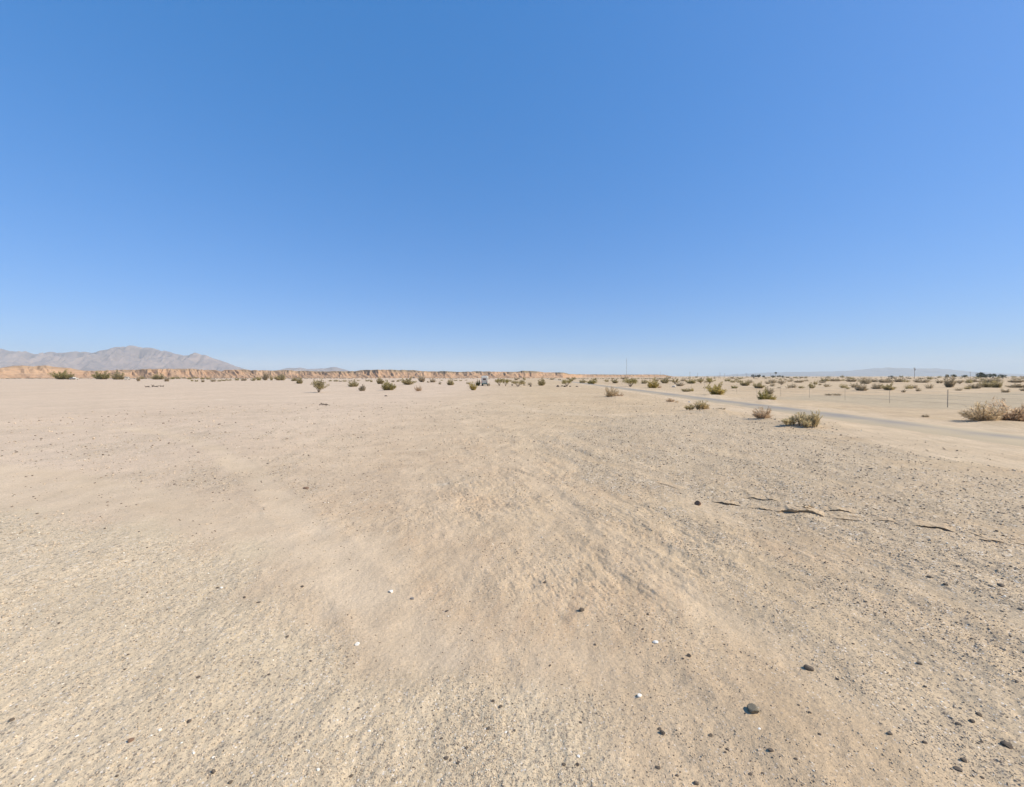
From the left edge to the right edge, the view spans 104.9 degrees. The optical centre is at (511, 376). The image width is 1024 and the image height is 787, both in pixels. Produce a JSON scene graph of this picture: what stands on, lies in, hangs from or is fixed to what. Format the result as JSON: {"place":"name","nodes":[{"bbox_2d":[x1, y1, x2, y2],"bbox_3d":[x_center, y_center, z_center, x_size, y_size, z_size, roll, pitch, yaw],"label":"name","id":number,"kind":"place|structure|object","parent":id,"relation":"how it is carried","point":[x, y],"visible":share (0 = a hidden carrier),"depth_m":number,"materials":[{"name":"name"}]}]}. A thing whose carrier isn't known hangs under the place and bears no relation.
{"place":"outdoors","nodes":[
{"label":"outdoors","id":0,"kind":"place"},
{"bbox_2d":[0,345,246,370],"bbox_3d":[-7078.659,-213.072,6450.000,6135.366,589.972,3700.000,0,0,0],"label":"mountain","id":1,"kind":"structure","parent":0,"point":[129,357],"depth_m":6169.64,"materials":[{"name":"grey stone"}]},
{"bbox_2d":[281,367,347,370],"bbox_3d":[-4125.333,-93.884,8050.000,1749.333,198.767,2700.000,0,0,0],"label":"hill","id":2,"kind":"structure","parent":0,"point":[321,369],"depth_m":8108.52,"materials":[{"name":"grey stone"}]},
{"bbox_2d":[0,365,673,378],"bbox_3d":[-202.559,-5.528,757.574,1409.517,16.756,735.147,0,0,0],"label":"badlands bluff","id":3,"kind":"structure","parent":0,"point":[27,372],"depth_m":536.45,"materials":[{"name":"stone"}]},
{"bbox_2d":[0,376,1023,786],"bbox_3d":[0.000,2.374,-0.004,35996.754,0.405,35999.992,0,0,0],"label":"desert ground","id":4,"kind":"structure","parent":0,"point":[368,598],"depth_m":4.72,"materials":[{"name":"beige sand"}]},
{"bbox_2d":[48,371,66,378],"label":"desert shrub","id":5,"kind":"object","parent":4,"relation":"on","point":[57,376],"visible":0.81,"depth_m":305.31,"materials":[{"name":"green plant"}]},
{"bbox_2d":[62,372,74,378],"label":"desert shrub","id":6,"kind":"object","parent":4,"relation":"on","point":[66,376],"visible":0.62,"depth_m":306.26,"materials":[{"name":"green plant"}]},
{"bbox_2d":[92,370,111,378],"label":"desert shrub","id":7,"kind":"object","parent":4,"relation":"on","point":[100,376],"visible":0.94,"depth_m":318.55,"materials":[{"name":"green plant"}]},
{"bbox_2d":[111,369,125,379],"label":"desert shrub","id":8,"kind":"object","parent":4,"relation":"on","point":[117,377],"visible":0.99,"depth_m":294.31,"materials":[{"name":"green plant"}]},
{"bbox_2d":[150,371,164,379],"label":"desert shrub","id":9,"kind":"object","parent":4,"relation":"on","point":[157,376],"visible":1,"depth_m":294.53,"materials":[{"name":"green plant"}]},
{"bbox_2d":[261,370,269,379],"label":"desert shrub","id":10,"kind":"object","parent":4,"relation":"on","point":[265,377],"visible":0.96,"depth_m":235.77,"materials":[{"name":"grey plant"}]},
{"bbox_2d":[274,373,285,379],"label":"desert shrub","id":11,"kind":"object","parent":4,"relation":"on","point":[280,378],"visible":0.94,"depth_m":235.71,"materials":[{"name":"green plant"}]},
{"bbox_2d":[296,375,302,383],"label":"desert shrub","id":12,"kind":"object","parent":4,"relation":"on","point":[299,381],"visible":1,"depth_m":133.24,"materials":[{"name":"green plant"}]},
{"bbox_2d":[310,378,327,391],"bbox_3d":[-29.933,1.412,61.650,2.685,2.306,2.896,0,0,-36],"label":"desert shrub","id":13,"kind":"object","parent":4,"relation":"on","point":[319,385],"visible":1,"depth_m":61.18,"materials":[{"name":"green plant"}]},
{"bbox_2d":[348,380,358,386],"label":"desert shrub","id":14,"kind":"object","parent":4,"relation":"on","point":[353,383],"visible":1,"depth_m":92.96,"materials":[{"name":"green plant"}]},
{"bbox_2d":[358,384,365,390],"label":"desert shrub","id":15,"kind":"object","parent":4,"relation":"on","point":[362,388],"visible":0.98,"depth_m":68.18,"materials":[{"name":"grey plant"}]},
{"bbox_2d":[376,377,383,383],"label":"desert shrub","id":16,"kind":"object","parent":4,"relation":"on","point":[380,380],"visible":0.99,"depth_m":127.83,"materials":[{"name":"green plant"}]},
{"bbox_2d":[381,380,395,389],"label":"desert shrub","id":17,"kind":"object","parent":4,"relation":"on","point":[390,386],"visible":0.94,"depth_m":71.09,"materials":[{"name":"green plant"}]},
{"bbox_2d":[401,376,414,384],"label":"desert shrub","id":18,"kind":"object","parent":4,"relation":"on","point":[407,381],"visible":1,"depth_m":113.32,"materials":[{"name":"green plant"}]},
{"bbox_2d":[414,385,422,390],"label":"desert shrub","id":19,"kind":"object","parent":4,"relation":"on","point":[417,389],"visible":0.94,"depth_m":65.37,"materials":[{"name":"brown plant"}]},
{"bbox_2d":[417,375,424,381],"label":"desert shrub","id":20,"kind":"object","parent":4,"relation":"on","point":[421,379],"visible":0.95,"depth_m":170.18,"materials":[{"name":"grey plant"}]},
{"bbox_2d":[446,377,453,384],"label":"desert shrub","id":21,"kind":"object","parent":4,"relation":"on","point":[450,383],"visible":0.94,"depth_m":109.61,"materials":[{"name":"green plant"}]},
{"bbox_2d":[469,381,477,389],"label":"desert shrub","id":22,"kind":"object","parent":4,"relation":"on","point":[472,387],"visible":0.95,"depth_m":71.19,"materials":[{"name":"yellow plant"}]},
{"bbox_2d":[481,376,488,385],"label":"camper van","id":23,"kind":"object","parent":4,"relation":"on","point":[484,380],"visible":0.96,"depth_m":101.17,"materials":[{"name":"white paint"}]},
{"bbox_2d":[494,377,502,385],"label":"desert shrub","id":24,"kind":"object","parent":4,"relation":"on","point":[498,380],"visible":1,"depth_m":102.31,"materials":[{"name":"green plant"}]},
{"bbox_2d":[1,376,1023,378],"bbox_3d":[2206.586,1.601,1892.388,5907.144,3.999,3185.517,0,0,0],"label":"brush","id":25,"kind":"object","parent":4,"relation":"on","point":[582,378],"visible":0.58,"depth_m":390.56,"materials":[{"name":"green plant"}]},
{"bbox_2d":[511,379,525,385],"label":"desert shrub","id":26,"kind":"object","parent":4,"relation":"on","point":[515,382],"visible":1,"depth_m":95.73,"materials":[{"name":"green plant"}]},
{"bbox_2d":[537,377,545,385],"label":"desert shrub","id":27,"kind":"object","parent":4,"relation":"on","point":[541,383],"visible":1,"depth_m":105.83,"materials":[{"name":"green plant"}]},
{"bbox_2d":[561,379,571,385],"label":"desert shrub","id":28,"kind":"object","parent":4,"relation":"on","point":[566,381],"visible":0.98,"depth_m":95.69,"materials":[{"name":"green plant"}]},
{"bbox_2d":[586,379,598,383],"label":"desert shrub","id":29,"kind":"object","parent":4,"relation":"on","point":[592,381],"visible":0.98,"depth_m":127.88,"materials":[{"name":"green plant"}]},
{"bbox_2d":[604,386,619,396],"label":"dry bush","id":30,"kind":"object","parent":4,"relation":"on","point":[609,393],"visible":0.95,"depth_m":47.91,"materials":[{"name":"brown plant"}]},
{"bbox_2d":[620,378,637,386],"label":"desert shrub","id":31,"kind":"object","parent":4,"relation":"on","point":[632,381],"visible":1,"depth_m":92.74,"materials":[{"name":"green plant"}]},
{"bbox_2d":[647,377,658,387],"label":"desert shrub","id":32,"kind":"object","parent":4,"relation":"on","point":[654,385],"visible":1,"depth_m":82.69,"materials":[{"name":"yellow plant"}]},
{"bbox_2d":[660,376,668,382],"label":"desert shrub","id":33,"kind":"object","parent":4,"relation":"on","point":[664,381],"visible":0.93,"depth_m":139.44,"materials":[{"name":"green plant"}]},
{"bbox_2d":[686,378,695,383],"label":"desert shrub","id":34,"kind":"object","parent":4,"relation":"on","point":[689,381],"visible":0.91,"depth_m":133.35,"materials":[{"name":"green plant"}]},
{"bbox_2d":[683,399,709,409],"bbox_3d":[13.003,1.989,27.743,1.980,0.796,0.971,0,0,17],"label":"dry bush","id":35,"kind":"object","parent":4,"relation":"on","point":[699,405],"visible":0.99,"depth_m":27.65,"materials":[{"name":"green plant"}]},
{"bbox_2d":[703,381,726,394],"bbox_3d":[26.910,1.581,52.154,2.844,1.923,2.588,0,0,36],"label":"desert shrub","id":36,"kind":"object","parent":4,"relation":"on","point":[716,390],"visible":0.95,"depth_m":51.93,"materials":[{"name":"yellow plant"}]},
{"bbox_2d":[740,380,750,385],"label":"desert shrub","id":37,"kind":"object","parent":4,"relation":"on","point":[744,384],"visible":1,"depth_m":102.12,"materials":[{"name":"green plant"}]},
{"bbox_2d":[747,703,759,713],"bbox_3d":[1.774,2.453,2.897,0.076,0.056,0.071,0,0,6],"label":"stone","id":38,"kind":"object","parent":4,"relation":"on","point":[752,708],"visible":1,"depth_m":2.88,"materials":[{"name":"grey stone"}]},
{"bbox_2d":[753,381,765,387],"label":"desert shrub","id":39,"kind":"object","parent":4,"relation":"on","point":[757,386],"visible":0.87,"depth_m":80.66,"materials":[{"name":"green plant"}]},
{"bbox_2d":[752,406,773,417],"bbox_3d":[14.401,2.033,22.580,1.210,0.796,1.405,0,0,-13],"label":"dry bush","id":40,"kind":"object","parent":4,"relation":"on","point":[761,414],"visible":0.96,"depth_m":22.52,"materials":[{"name":"brown plant"}]},
{"bbox_2d":[757,387,771,399],"bbox_3d":[25.591,1.701,39.955,1.693,1.530,1.468,0,0,-9],"label":"desert shrub","id":41,"kind":"object","parent":4,"relation":"on","point":[762,396],"visible":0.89,"depth_m":39.80,"materials":[{"name":"green plant"}]},
{"bbox_2d":[765,386,774,393],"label":"desert shrub","id":42,"kind":"object","parent":4,"relation":"on","point":[772,391],"visible":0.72,"depth_m":54.79,"materials":[{"name":"green plant"}]},
{"bbox_2d":[781,410,814,425],"bbox_3d":[14.242,2.062,19.496,1.910,0.751,0.861,0,0,0],"label":"dry bush","id":43,"kind":"object","parent":4,"relation":"on","point":[799,418],"visible":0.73,"depth_m":19.49,"materials":[{"name":"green plant"}]},
{"bbox_2d":[803,664,813,670],"bbox_3d":[2.537,2.497,3.369,0.077,0.048,0.059,0,0,20],"label":"stone","id":44,"kind":"object","parent":4,"relation":"on","point":[807,667],"visible":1,"depth_m":3.35,"materials":[{"name":"grey stone"}]},
{"bbox_2d":[800,411,822,427],"bbox_3d":[14.544,2.030,19.132,1.210,0.941,0.650,0,0,-4],"label":"dry bush","id":45,"kind":"object","parent":4,"relation":"on","point":[813,422],"visible":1,"depth_m":19.04,"materials":[{"name":"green plant"}]},
{"bbox_2d":[639,382,1021,407],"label":"wire fence","id":46,"kind":"object","parent":4,"relation":"on","point":[853,394],"visible":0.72,"depth_m":36.72,"materials":[{"name":"metal"}]},
{"bbox_2d":[655,481,1023,543],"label":"crust ledge","id":47,"kind":"object","parent":4,"relation":"on","point":[826,507],"visible":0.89,"depth_m":7.20,"materials":[{"name":"beige soil"}]},
{"bbox_2d":[844,378,857,381],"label":"desert shrub","id":48,"kind":"object","parent":4,"relation":"on","point":[850,380],"visible":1,"depth_m":180.22,"materials":[{"name":"grey plant"}]},
{"bbox_2d":[855,381,868,390],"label":"desert shrub","id":49,"kind":"object","parent":4,"relation":"on","point":[859,387],"visible":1,"depth_m":68.15,"materials":[{"name":"grey plant"}]},
{"bbox_2d":[858,377,871,383],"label":"desert shrub","id":50,"kind":"object","parent":4,"relation":"on","point":[865,381],"visible":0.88,"depth_m":127.93,"materials":[{"name":"grey plant"}]},
{"bbox_2d":[870,383,881,388],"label":"desert shrub","id":51,"kind":"object","parent":4,"relation":"on","point":[874,386],"visible":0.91,"depth_m":76.65,"materials":[{"name":"grey plant"}]},
{"bbox_2d":[876,378,894,382],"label":"desert shrub","id":52,"kind":"object","parent":4,"relation":"on","point":[883,381],"visible":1,"depth_m":153.14,"materials":[{"name":"grey plant"}]},
{"bbox_2d":[879,382,896,389],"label":"desert shrub","id":53,"kind":"object","parent":4,"relation":"on","point":[888,387],"visible":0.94,"depth_m":69.64,"materials":[{"name":"green plant"}]},
{"bbox_2d":[912,379,931,382],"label":"desert shrub","id":54,"kind":"object","parent":4,"relation":"on","point":[921,381],"visible":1,"depth_m":153.50,"materials":[{"name":"grey plant"}]},
{"bbox_2d":[943,375,956,386],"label":"desert shrub","id":55,"kind":"object","parent":4,"relation":"on","point":[950,383],"visible":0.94,"depth_m":90.04,"materials":[{"name":"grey plant"}]},
{"bbox_2d":[953,766,962,771],"bbox_3d":[2.833,2.497,2.501,0.038,0.018,0.035,0,0,34],"label":"stone","id":56,"kind":"object","parent":4,"relation":"on","point":[957,768],"visible":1,"depth_m":2.50,"materials":[{"name":"grey stone"}]},
{"bbox_2d":[967,384,983,388],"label":"desert shrub","id":57,"kind":"object","parent":4,"relation":"on","point":[974,386],"visible":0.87,"depth_m":80.72,"materials":[{"name":"grey plant"}]},
{"bbox_2d":[975,372,984,377],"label":"tamarisk tree","id":58,"kind":"object","parent":4,"relation":"on","point":[981,374],"visible":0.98,"depth_m":479.12,"materials":[{"name":"green plant"}]},
{"bbox_2d":[959,400,1008,420],"bbox_3d":[25.505,1.844,21.348,2.261,1.194,1.947,0,0,-39],"label":"dry bush","id":59,"kind":"object","parent":4,"relation":"on","point":[979,414],"visible":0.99,"depth_m":21.13,"materials":[{"name":"brown plant"}]},
{"bbox_2d":[975,380,994,386],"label":"desert shrub","id":60,"kind":"object","parent":4,"relation":"on","point":[984,384],"visible":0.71,"depth_m":89.98,"materials":[{"name":"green plant"}]},
{"bbox_2d":[976,378,1002,382],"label":"desert shrub","id":61,"kind":"object","parent":4,"relation":"on","point":[990,380],"visible":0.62,"depth_m":153.65,"materials":[{"name":"green plant"}]},
{"bbox_2d":[988,379,1002,387],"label":"desert shrub","id":62,"kind":"object","parent":4,"relation":"on","point":[995,384],"visible":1,"depth_m":87.66,"materials":[{"name":"green plant"}]},
{"bbox_2d":[985,396,1023,421],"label":"dry bush","id":63,"kind":"object","parent":4,"relation":"on","point":[1015,415],"visible":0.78,"depth_m":21.20,"materials":[{"name":"brown plant"}]},
{"bbox_2d":[1000,741,1012,748],"bbox_3d":[3.351,2.500,2.667,0.062,0.041,0.047,0,0,35],"label":"stone","id":64,"kind":"object","parent":4,"relation":"on","point":[1009,745],"visible":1,"depth_m":2.66,"materials":[{"name":"grey stone"}]},
{"bbox_2d":[1005,383,1023,387],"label":"desert shrub","id":65,"kind":"object","parent":4,"relation":"on","point":[1014,385],"visible":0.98,"depth_m":87.58,"materials":[{"name":"grey plant"}]},
{"bbox_2d":[1007,378,1023,382],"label":"desert shrub","id":66,"kind":"object","parent":4,"relation":"on","point":[1016,381],"visible":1,"depth_m":153.30,"materials":[{"name":"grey plant"}]},
{"bbox_2d":[0,0,1023,375],"label":"sky","id":67,"kind":"structure","parent":0,"point":[667,187],"materials":[{"name":"blue"}]},
{"bbox_2d":[544,378,1023,446],"bbox_3d":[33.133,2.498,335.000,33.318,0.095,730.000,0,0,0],"label":"road","id":68,"kind":"structure","parent":0,"point":[995,437],"depth_m":20.85,"materials":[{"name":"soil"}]},
{"bbox_2d":[716,367,1023,375],"bbox_3d":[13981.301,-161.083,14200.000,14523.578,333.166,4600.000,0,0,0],"label":"pale range","id":69,"kind":"structure","parent":0,"point":[887,371],"depth_m":13660.35,"materials":[{"name":"grey stone"}]}
]}

